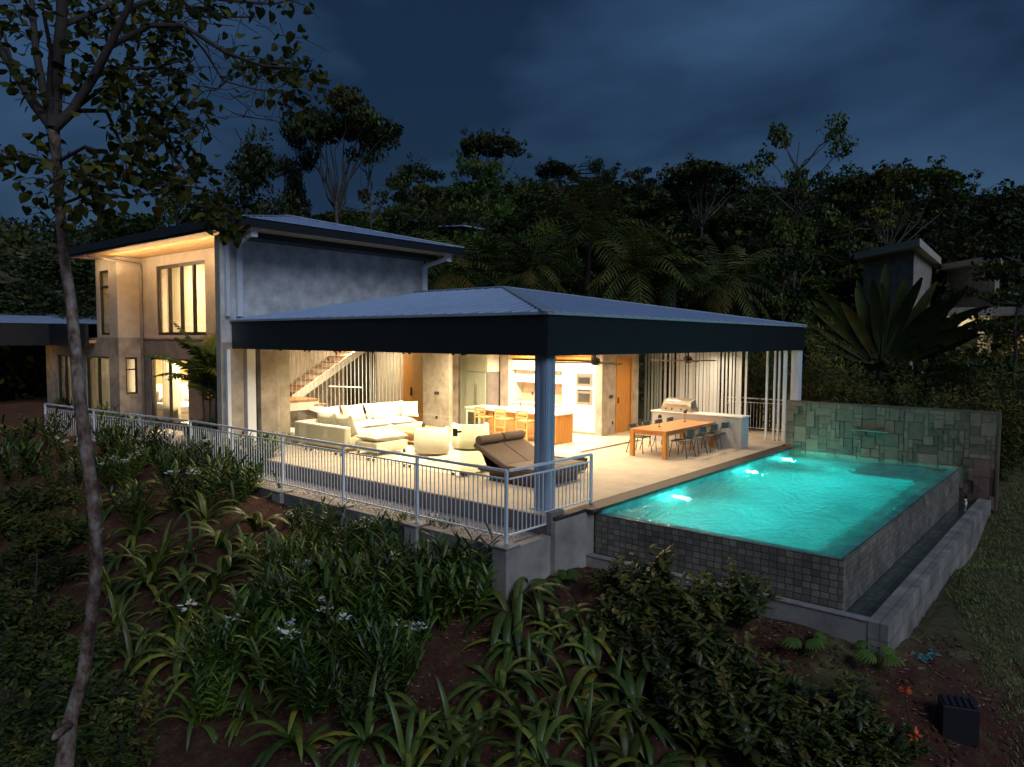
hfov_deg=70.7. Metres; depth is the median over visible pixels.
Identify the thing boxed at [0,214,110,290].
tree
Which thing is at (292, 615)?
ginger plant
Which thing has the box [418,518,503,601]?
ginger plant
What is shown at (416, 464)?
railing
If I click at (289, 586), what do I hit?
ginger plant
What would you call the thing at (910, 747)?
shrub
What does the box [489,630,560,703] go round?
strap leaf plant
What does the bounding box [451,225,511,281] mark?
tree
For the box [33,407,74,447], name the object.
ginger plant
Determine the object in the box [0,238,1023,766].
ground
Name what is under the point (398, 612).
ginger plant
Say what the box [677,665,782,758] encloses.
shrub
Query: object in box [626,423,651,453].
dining chair
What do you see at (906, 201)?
tree
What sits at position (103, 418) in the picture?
ginger plant
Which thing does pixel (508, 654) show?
strap leaf plant
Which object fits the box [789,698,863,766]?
shrub
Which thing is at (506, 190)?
tree
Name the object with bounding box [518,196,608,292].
palm
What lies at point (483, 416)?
bar stool
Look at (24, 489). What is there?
shrub
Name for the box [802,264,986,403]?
travellers palm
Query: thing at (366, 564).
ginger plant
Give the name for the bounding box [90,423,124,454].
ginger plant
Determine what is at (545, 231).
tree
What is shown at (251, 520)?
strap leaf plant
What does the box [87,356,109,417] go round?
sliding door
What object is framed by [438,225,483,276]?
hillside house
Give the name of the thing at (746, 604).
shrub
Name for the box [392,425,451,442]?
coffee table
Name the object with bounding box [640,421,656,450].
dining chair
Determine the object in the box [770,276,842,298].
tree
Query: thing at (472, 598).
ginger plant
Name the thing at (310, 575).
ginger plant
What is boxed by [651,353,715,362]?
ceiling fan
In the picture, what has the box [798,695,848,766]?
strap leaf plant
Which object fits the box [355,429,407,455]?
ottoman
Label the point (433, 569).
ginger plant
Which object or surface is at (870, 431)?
water spout
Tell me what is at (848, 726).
strap leaf plant
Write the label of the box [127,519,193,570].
strap leaf plant
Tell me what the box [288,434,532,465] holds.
rug
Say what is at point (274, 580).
ginger plant
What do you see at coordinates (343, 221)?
tree
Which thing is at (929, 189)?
tree
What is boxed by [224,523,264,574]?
strap leaf plant
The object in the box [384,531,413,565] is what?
ginger plant
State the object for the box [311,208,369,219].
tree
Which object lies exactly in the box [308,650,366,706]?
ginger plant
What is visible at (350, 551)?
strap leaf plant
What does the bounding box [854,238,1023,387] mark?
neighbour house
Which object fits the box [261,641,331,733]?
strap leaf plant
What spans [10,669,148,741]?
shrub
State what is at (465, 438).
tub chair
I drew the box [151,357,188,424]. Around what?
sliding door
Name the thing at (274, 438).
ginger plant
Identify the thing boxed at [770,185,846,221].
tree
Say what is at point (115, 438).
ginger plant
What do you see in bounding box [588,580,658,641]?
shrub
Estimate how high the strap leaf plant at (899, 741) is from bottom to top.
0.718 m
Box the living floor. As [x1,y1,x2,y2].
[286,424,636,475]
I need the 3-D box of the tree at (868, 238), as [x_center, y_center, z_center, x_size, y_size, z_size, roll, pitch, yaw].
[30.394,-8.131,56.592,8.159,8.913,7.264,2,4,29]
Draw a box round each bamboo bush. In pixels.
[675,353,717,411]
[676,352,760,413]
[699,351,773,412]
[717,351,790,428]
[724,351,821,430]
[753,316,838,414]
[760,344,856,431]
[772,329,876,397]
[787,356,872,402]
[825,369,916,406]
[856,378,950,407]
[890,350,1002,410]
[905,391,980,410]
[919,381,1002,430]
[927,342,1023,427]
[965,381,1023,481]
[971,365,1023,467]
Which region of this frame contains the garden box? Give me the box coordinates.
[937,693,980,746]
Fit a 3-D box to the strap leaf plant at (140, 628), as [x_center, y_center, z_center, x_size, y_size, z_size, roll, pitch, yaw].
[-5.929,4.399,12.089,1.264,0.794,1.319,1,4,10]
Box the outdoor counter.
[651,403,750,448]
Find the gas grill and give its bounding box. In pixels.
[661,398,697,412]
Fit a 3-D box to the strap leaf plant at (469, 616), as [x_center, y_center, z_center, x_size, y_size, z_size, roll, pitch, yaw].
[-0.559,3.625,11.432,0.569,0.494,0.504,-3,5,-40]
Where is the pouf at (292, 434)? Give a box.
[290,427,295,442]
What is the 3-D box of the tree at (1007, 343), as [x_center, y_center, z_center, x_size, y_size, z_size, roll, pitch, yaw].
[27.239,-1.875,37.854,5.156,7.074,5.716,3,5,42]
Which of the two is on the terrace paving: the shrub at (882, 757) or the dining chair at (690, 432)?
the dining chair at (690, 432)
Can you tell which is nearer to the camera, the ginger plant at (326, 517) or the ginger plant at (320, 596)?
the ginger plant at (320, 596)
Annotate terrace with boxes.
[238,444,785,534]
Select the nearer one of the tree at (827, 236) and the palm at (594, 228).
the palm at (594, 228)
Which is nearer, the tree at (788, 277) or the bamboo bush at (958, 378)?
the bamboo bush at (958, 378)
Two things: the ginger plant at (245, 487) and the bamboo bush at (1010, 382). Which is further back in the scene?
the bamboo bush at (1010, 382)
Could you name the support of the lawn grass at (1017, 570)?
on the ground at (942, 618)
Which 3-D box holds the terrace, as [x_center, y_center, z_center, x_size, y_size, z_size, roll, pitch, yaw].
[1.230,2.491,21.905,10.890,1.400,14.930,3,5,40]
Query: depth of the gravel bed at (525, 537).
14.31 m
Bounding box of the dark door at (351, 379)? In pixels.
[345,352,374,413]
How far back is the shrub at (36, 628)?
12.31 m
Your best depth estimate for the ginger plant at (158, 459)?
17.90 m
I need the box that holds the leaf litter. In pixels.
[279,565,1011,766]
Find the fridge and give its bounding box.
[466,354,498,405]
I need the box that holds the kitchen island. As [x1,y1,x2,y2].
[464,398,573,444]
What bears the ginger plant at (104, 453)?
on the ground at (942, 618)
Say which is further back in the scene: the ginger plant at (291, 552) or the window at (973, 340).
the window at (973, 340)
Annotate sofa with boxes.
[294,401,421,449]
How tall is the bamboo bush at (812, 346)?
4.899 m
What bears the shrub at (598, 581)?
on the ground at (942, 618)
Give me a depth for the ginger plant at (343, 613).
11.26 m
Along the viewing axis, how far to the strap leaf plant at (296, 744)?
9.45 m
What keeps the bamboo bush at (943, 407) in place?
on the ground at (942, 618)
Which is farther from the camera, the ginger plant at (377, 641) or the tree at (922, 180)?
the tree at (922, 180)
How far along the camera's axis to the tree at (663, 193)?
82.02 m
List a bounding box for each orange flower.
[898,686,912,725]
[908,726,922,766]
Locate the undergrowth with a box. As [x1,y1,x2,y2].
[0,265,1023,440]
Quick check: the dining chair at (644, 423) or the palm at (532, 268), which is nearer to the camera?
the dining chair at (644, 423)
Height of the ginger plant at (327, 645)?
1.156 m
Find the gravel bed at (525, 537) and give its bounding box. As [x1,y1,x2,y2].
[221,467,537,542]
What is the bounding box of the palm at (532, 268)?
[475,233,584,293]
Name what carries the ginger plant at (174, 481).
on the ground at (942, 618)
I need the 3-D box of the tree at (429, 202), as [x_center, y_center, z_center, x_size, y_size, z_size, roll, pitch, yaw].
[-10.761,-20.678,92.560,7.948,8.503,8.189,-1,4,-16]
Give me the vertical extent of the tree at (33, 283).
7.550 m
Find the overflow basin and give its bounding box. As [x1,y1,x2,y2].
[586,498,990,656]
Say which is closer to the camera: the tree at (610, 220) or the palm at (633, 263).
the palm at (633, 263)
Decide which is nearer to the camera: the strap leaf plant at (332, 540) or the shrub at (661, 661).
the shrub at (661, 661)
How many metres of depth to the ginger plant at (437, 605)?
11.38 m
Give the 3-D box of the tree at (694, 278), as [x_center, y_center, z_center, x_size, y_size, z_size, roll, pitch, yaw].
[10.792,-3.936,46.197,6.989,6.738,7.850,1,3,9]
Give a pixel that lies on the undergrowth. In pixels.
(20, 382)
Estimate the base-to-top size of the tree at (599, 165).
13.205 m
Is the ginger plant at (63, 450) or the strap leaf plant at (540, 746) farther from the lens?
the ginger plant at (63, 450)
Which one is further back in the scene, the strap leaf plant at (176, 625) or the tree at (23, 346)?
the tree at (23, 346)
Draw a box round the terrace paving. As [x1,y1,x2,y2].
[255,419,785,515]
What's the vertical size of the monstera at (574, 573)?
0.227 m
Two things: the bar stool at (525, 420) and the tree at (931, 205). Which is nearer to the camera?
the bar stool at (525, 420)
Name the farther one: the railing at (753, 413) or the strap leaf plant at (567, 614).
the railing at (753, 413)
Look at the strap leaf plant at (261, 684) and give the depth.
10.78 m
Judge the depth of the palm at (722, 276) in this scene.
33.89 m
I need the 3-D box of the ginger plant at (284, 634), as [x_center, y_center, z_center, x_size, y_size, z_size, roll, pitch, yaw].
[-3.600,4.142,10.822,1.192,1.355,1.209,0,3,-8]
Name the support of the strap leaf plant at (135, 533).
on the ground at (942, 618)
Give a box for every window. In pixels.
[100,270,109,334]
[125,357,137,393]
[157,260,205,334]
[956,326,976,351]
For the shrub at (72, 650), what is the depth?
11.43 m
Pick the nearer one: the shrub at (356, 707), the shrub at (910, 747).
the shrub at (910, 747)
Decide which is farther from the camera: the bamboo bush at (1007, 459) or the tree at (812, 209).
the tree at (812, 209)
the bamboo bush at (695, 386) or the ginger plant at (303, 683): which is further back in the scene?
the bamboo bush at (695, 386)
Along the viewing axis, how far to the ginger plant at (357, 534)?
13.53 m
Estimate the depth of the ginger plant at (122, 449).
18.59 m
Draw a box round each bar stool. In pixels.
[474,407,493,433]
[494,408,513,433]
[515,410,533,440]
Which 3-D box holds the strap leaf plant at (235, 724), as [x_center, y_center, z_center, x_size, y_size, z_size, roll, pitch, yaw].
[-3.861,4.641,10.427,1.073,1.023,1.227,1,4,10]
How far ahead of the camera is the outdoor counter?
21.02 m
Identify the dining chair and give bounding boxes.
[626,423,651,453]
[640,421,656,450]
[652,419,676,447]
[667,417,680,444]
[669,428,695,458]
[681,426,707,455]
[693,423,718,452]
[704,422,727,449]
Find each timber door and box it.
[403,353,422,421]
[615,356,632,432]
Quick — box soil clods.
[119,530,1023,766]
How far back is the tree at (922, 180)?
43.67 m
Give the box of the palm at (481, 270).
[455,234,526,288]
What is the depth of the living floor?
20.20 m
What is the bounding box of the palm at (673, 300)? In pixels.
[627,231,725,311]
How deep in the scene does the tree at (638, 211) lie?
68.93 m
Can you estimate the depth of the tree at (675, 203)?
67.31 m
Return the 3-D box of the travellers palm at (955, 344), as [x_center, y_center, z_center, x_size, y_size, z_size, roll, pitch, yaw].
[15.980,-0.690,28.440,4.235,5.912,1.243,3,4,32]
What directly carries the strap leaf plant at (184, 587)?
on the ground at (942, 618)
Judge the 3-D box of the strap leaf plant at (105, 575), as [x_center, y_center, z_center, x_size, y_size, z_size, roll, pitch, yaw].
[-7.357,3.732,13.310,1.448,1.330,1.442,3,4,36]
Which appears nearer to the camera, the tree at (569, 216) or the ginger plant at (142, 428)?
the ginger plant at (142, 428)
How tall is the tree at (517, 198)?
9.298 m
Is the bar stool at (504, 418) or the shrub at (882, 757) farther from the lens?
the bar stool at (504, 418)
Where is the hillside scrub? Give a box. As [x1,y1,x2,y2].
[317,168,1023,313]
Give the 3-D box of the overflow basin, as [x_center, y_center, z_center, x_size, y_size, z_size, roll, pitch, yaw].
[6.444,3.567,15.943,5.720,1.228,10.535,3,5,40]
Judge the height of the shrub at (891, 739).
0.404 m
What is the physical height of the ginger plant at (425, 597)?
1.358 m
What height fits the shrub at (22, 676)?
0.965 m
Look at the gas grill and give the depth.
21.91 m
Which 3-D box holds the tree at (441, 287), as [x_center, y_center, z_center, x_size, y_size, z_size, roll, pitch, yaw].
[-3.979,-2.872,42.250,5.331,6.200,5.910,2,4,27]
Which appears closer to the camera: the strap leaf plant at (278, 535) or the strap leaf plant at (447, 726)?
the strap leaf plant at (447, 726)
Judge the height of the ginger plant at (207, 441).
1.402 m
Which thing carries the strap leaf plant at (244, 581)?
on the ground at (942, 618)
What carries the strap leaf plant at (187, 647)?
on the ground at (942, 618)
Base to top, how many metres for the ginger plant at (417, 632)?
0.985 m
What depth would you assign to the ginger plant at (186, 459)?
17.84 m
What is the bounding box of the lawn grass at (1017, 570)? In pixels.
[945,470,1023,766]
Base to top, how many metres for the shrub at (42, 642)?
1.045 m
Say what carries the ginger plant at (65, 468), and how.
on the ground at (942, 618)
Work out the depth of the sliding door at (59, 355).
28.88 m
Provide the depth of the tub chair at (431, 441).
18.95 m
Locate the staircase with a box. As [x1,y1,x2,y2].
[290,350,400,418]
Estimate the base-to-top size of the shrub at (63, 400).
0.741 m
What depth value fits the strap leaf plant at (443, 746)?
8.92 m
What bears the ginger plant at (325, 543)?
on the ground at (942, 618)
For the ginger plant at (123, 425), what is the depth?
20.45 m
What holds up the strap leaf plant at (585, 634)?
on the ground at (942, 618)
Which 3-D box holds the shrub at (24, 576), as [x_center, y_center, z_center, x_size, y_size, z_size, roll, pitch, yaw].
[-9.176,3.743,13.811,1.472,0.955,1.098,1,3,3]
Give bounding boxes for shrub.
[0,477,58,519]
[0,502,33,537]
[0,548,41,587]
[0,554,63,597]
[0,579,71,636]
[0,597,78,651]
[0,626,62,685]
[0,643,62,700]
[0,669,112,739]
[0,679,53,739]
[0,717,54,766]
[0,722,89,766]
[3,511,73,560]
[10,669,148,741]
[20,594,84,636]
[20,709,140,766]
[33,482,85,509]
[35,627,122,684]
[37,511,104,555]
[38,548,89,591]
[51,395,71,408]
[51,637,115,685]
[55,676,186,753]
[87,721,164,766]
[332,670,404,731]
[582,553,633,600]
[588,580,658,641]
[606,543,703,623]
[607,616,693,693]
[634,606,690,669]
[635,670,713,742]
[642,611,759,702]
[654,567,735,642]
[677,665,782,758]
[684,617,738,651]
[690,626,793,697]
[694,557,784,630]
[726,657,829,740]
[741,707,824,766]
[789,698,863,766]
[790,680,834,718]
[796,673,894,753]
[815,672,888,708]
[836,737,876,766]
[852,740,913,766]
[862,717,901,748]
[888,720,936,760]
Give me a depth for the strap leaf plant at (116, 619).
12.57 m
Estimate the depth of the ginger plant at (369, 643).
10.55 m
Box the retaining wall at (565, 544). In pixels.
[184,466,593,600]
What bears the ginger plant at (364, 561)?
on the ground at (942, 618)
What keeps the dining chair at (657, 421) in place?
on the terrace paving
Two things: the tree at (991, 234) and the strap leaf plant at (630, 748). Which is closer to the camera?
the strap leaf plant at (630, 748)
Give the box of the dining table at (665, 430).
[630,419,715,459]
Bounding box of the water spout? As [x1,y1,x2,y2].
[851,429,888,457]
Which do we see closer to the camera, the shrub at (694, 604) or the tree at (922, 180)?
the shrub at (694, 604)
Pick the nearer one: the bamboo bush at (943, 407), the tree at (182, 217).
the bamboo bush at (943, 407)
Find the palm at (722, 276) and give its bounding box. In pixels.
[662,232,781,319]
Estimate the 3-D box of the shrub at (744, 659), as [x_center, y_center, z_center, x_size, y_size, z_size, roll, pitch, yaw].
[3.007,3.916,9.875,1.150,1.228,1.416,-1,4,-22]
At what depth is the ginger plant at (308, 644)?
10.80 m
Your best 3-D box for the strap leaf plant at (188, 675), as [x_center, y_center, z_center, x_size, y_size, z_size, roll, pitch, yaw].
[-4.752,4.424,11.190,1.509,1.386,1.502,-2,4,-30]
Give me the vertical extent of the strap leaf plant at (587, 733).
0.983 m
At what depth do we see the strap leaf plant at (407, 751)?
9.09 m
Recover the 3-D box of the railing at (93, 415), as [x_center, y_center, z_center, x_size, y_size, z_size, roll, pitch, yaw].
[-11.794,1.428,21.062,8.118,1.281,0.133,3,4,34]
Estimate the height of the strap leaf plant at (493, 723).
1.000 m
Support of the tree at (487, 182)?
on the ground at (942, 618)
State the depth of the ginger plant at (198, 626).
11.07 m
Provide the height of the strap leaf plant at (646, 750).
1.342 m
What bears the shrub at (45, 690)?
on the ground at (942, 618)
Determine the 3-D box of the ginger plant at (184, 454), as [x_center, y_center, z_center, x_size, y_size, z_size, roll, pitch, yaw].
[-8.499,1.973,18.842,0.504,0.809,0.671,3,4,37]
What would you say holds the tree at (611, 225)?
on the ground at (942, 618)
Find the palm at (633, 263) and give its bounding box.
[582,216,710,304]
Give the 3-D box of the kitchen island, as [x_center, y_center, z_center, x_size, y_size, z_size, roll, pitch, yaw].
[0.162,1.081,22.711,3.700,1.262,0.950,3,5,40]
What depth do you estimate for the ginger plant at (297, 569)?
12.68 m
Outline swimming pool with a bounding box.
[594,450,959,610]
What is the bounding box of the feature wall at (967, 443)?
[785,400,1001,512]
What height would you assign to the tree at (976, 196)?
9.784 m
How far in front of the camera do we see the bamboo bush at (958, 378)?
24.71 m
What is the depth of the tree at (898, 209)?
74.33 m
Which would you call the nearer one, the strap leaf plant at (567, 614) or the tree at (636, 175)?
the strap leaf plant at (567, 614)
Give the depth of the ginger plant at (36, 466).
18.59 m
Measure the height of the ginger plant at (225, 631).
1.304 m
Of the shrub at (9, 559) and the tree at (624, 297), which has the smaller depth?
the shrub at (9, 559)
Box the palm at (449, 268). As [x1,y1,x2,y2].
[411,214,502,289]
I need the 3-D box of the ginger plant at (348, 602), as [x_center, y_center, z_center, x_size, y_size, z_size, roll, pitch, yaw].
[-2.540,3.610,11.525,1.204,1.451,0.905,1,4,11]
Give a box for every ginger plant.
[0,413,45,456]
[0,423,23,446]
[0,436,43,485]
[12,442,57,478]
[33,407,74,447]
[36,461,70,490]
[46,432,78,462]
[64,446,100,488]
[90,401,119,426]
[90,409,126,439]
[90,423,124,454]
[94,449,114,471]
[95,455,130,489]
[97,411,142,448]
[99,422,142,456]
[99,474,161,526]
[102,447,149,487]
[103,435,145,469]
[124,423,150,439]
[126,444,152,470]
[131,430,173,466]
[132,418,181,460]
[143,448,183,477]
[149,458,203,512]
[153,439,186,467]
[158,449,199,476]
[175,445,199,470]
[176,618,254,695]
[177,593,263,684]
[181,435,207,467]
[182,417,212,443]
[184,463,221,491]
[184,658,241,723]
[185,421,206,437]
[187,447,247,508]
[189,429,242,472]
[191,602,281,684]
[192,415,217,444]
[203,450,221,471]
[216,445,248,488]
[218,570,298,633]
[220,437,264,468]
[225,456,265,498]
[233,610,312,696]
[234,429,293,467]
[236,528,305,574]
[236,575,303,650]
[240,430,284,468]
[240,460,268,493]
[245,605,340,685]
[248,562,320,625]
[272,568,317,626]
[273,645,345,723]
[274,532,316,574]
[276,556,314,587]
[278,498,317,534]
[281,548,375,630]
[284,616,361,683]
[293,555,330,587]
[296,518,324,546]
[302,590,358,646]
[304,591,334,624]
[305,496,348,540]
[307,529,336,567]
[308,587,340,615]
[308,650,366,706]
[310,527,361,588]
[314,564,389,641]
[315,601,381,676]
[329,512,373,554]
[329,553,366,583]
[334,610,411,676]
[338,578,391,624]
[348,515,376,550]
[348,595,385,638]
[351,632,424,700]
[352,514,385,548]
[352,528,428,610]
[356,613,416,684]
[359,550,371,571]
[360,582,422,636]
[365,556,399,592]
[370,615,438,672]
[371,510,414,544]
[376,554,470,641]
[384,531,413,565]
[388,548,451,601]
[391,537,436,579]
[403,573,456,631]
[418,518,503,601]
[421,548,474,610]
[425,513,453,527]
[431,510,466,524]
[438,553,499,622]
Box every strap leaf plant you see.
[64,566,150,610]
[75,491,125,516]
[97,583,151,645]
[97,614,179,684]
[101,479,161,522]
[101,528,191,612]
[103,499,161,548]
[104,543,175,604]
[104,548,144,572]
[108,623,171,665]
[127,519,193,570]
[127,616,209,689]
[131,494,197,529]
[134,582,196,623]
[147,588,210,645]
[148,688,225,752]
[152,564,198,605]
[153,635,247,706]
[157,513,220,571]
[165,614,211,672]
[168,548,266,613]
[168,550,244,623]
[171,486,238,536]
[176,521,253,562]
[179,586,230,623]
[185,616,249,680]
[203,638,285,717]
[208,680,279,746]
[210,473,257,509]
[214,506,291,546]
[222,551,278,599]
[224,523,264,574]
[230,636,283,694]
[233,564,298,596]
[239,719,338,766]
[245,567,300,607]
[261,470,280,497]
[261,526,303,565]
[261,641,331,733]
[279,598,350,670]
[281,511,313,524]
[308,666,406,766]
[316,520,341,549]
[317,635,398,689]
[328,544,361,567]
[354,600,423,650]
[361,691,460,766]
[372,691,465,754]
[394,569,463,633]
[411,703,509,766]
[413,675,486,766]
[430,690,549,766]
[438,657,550,722]
[455,576,570,657]
[458,593,494,623]
[459,581,554,676]
[467,682,568,766]
[487,732,539,766]
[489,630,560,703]
[491,706,582,766]
[510,589,575,651]
[522,683,584,749]
[523,603,592,666]
[529,648,610,724]
[546,586,619,663]
[550,624,645,710]
[553,682,633,766]
[580,646,648,736]
[585,665,678,749]
[592,722,654,766]
[598,708,698,766]
[673,712,728,766]
[715,709,766,766]
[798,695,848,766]
[834,715,875,766]
[849,733,915,766]
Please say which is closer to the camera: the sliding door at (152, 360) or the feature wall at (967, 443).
the feature wall at (967, 443)
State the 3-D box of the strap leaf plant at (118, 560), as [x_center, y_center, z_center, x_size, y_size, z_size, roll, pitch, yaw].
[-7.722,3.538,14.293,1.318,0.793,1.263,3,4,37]
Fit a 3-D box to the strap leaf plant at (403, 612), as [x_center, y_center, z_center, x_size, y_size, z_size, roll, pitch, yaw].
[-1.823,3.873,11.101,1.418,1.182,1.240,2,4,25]
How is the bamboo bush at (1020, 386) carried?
on the ground at (942, 618)
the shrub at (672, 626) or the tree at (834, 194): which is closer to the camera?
the shrub at (672, 626)
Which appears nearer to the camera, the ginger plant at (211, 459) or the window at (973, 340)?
the ginger plant at (211, 459)
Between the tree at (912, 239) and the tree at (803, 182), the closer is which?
the tree at (803, 182)
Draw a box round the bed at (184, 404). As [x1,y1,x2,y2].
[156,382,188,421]
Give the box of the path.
[107,422,257,465]
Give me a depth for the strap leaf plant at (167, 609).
12.55 m
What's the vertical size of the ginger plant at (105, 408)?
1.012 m
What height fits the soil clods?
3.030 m
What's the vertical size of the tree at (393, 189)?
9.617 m
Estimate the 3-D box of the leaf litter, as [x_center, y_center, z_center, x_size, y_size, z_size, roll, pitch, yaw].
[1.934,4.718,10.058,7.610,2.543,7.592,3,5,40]
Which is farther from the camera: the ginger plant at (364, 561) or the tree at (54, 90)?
the ginger plant at (364, 561)
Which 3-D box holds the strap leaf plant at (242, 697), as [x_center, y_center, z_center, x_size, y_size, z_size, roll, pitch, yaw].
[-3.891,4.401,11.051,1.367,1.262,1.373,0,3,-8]
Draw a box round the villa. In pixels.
[0,214,806,511]
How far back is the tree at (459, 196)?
86.38 m
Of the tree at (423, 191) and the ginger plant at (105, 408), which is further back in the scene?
the tree at (423, 191)
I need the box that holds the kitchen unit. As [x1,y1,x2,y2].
[508,355,595,434]
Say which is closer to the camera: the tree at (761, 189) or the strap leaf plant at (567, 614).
the strap leaf plant at (567, 614)
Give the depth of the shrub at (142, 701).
10.38 m
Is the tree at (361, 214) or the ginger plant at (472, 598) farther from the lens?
the tree at (361, 214)
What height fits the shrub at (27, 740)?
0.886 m
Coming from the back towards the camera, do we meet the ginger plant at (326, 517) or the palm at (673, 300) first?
the palm at (673, 300)
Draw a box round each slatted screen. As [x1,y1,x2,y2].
[641,352,747,423]
[764,351,787,441]
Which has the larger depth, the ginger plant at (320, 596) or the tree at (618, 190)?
the tree at (618, 190)
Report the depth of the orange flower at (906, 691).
8.78 m
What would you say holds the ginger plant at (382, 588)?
on the ground at (942, 618)
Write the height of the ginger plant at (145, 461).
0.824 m
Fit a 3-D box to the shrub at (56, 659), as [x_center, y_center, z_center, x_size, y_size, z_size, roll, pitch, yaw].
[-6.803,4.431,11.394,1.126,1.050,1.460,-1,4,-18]
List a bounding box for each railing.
[44,403,188,458]
[189,420,508,543]
[508,453,592,535]
[727,396,786,429]
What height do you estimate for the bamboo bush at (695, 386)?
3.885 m
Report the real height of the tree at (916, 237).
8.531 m
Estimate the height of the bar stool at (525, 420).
0.984 m
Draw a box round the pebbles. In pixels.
[236,471,529,542]
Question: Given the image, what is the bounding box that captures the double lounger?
[473,430,585,487]
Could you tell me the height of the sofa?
0.983 m
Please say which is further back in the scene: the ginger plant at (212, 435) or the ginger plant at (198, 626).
the ginger plant at (212, 435)
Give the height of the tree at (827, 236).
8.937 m
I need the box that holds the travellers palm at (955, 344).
[905,292,981,406]
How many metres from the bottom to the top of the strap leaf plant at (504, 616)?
1.081 m
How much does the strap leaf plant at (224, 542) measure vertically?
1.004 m
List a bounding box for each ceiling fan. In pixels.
[555,355,622,364]
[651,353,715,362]
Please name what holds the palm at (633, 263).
on the ground at (942, 618)
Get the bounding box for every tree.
[0,0,330,766]
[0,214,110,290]
[0,248,96,395]
[1,311,44,387]
[3,279,93,308]
[57,210,172,300]
[142,190,222,228]
[202,124,305,218]
[275,120,332,222]
[278,81,403,223]
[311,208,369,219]
[314,206,364,216]
[323,211,389,232]
[342,211,410,225]
[344,136,412,234]
[372,207,449,263]
[379,184,441,211]
[384,152,461,285]
[409,187,446,212]
[410,207,496,272]
[411,231,460,282]
[428,282,457,289]
[434,148,516,287]
[438,185,485,201]
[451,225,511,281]
[456,200,560,250]
[459,127,532,222]
[463,240,556,292]
[471,260,552,286]
[494,185,531,199]
[500,190,567,236]
[513,204,590,231]
[518,220,580,290]
[526,276,578,291]
[534,155,580,202]
[544,200,589,249]
[550,275,609,298]
[562,210,650,274]
[569,219,650,282]
[577,155,627,218]
[604,252,708,310]
[605,187,646,212]
[607,295,632,301]
[609,203,671,227]
[617,166,658,213]
[627,268,742,305]
[636,207,693,249]
[642,184,743,249]
[647,181,698,218]
[656,152,757,272]
[675,210,806,284]
[679,285,760,315]
[685,235,742,269]
[715,184,765,212]
[717,306,768,318]
[719,195,782,252]
[727,180,787,210]
[727,267,814,319]
[741,206,821,352]
[742,111,858,317]
[756,186,821,210]
[764,232,832,275]
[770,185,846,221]
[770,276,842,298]
[774,223,857,297]
[795,165,905,367]
[801,196,901,244]
[803,272,863,360]
[826,155,995,246]
[844,219,952,245]
[846,204,908,222]
[879,198,924,220]
[879,234,942,247]
[881,182,940,220]
[882,188,983,232]
[896,210,1001,240]
[913,178,1023,306]
[915,229,994,297]
[931,239,1023,425]
[932,194,987,217]
[941,229,1014,281]
[957,188,977,197]
[966,186,1023,211]
[974,284,1023,363]
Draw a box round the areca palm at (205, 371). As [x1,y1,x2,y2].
[142,320,231,440]
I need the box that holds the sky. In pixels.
[0,0,1023,243]
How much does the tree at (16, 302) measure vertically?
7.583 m
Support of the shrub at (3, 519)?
on the ground at (942, 618)
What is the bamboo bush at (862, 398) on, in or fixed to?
on the ground at (942, 618)
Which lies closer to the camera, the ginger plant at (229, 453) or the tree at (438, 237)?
the ginger plant at (229, 453)
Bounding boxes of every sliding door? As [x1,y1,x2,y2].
[58,354,72,409]
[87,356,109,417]
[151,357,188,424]
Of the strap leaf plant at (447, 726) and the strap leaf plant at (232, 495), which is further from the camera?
the strap leaf plant at (232, 495)
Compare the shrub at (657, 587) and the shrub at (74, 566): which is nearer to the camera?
the shrub at (657, 587)
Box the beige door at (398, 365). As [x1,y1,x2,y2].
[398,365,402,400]
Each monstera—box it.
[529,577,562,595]
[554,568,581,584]
[778,632,830,655]
[852,640,905,669]
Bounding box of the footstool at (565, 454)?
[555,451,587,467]
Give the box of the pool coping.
[553,446,791,521]
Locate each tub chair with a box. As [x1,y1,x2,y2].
[414,426,449,453]
[451,422,488,448]
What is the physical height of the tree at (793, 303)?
10.853 m
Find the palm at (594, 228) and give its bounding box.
[518,158,676,298]
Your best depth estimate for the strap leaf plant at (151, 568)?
13.49 m
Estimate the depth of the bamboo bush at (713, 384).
28.81 m
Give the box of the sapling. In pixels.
[0,485,109,605]
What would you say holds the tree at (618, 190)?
on the ground at (942, 618)
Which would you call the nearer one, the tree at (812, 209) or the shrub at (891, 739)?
the shrub at (891, 739)
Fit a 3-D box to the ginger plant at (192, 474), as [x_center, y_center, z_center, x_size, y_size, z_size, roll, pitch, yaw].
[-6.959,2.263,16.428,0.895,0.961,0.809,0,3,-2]
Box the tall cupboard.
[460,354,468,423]
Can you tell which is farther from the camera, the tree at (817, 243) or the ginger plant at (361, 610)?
the tree at (817, 243)
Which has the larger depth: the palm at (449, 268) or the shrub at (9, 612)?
the palm at (449, 268)
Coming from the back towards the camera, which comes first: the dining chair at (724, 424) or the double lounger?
the dining chair at (724, 424)
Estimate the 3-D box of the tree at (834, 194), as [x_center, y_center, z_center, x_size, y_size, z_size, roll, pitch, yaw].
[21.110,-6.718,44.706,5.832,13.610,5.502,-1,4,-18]
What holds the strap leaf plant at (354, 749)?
on the ground at (942, 618)
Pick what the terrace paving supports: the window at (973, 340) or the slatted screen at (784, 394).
the slatted screen at (784, 394)

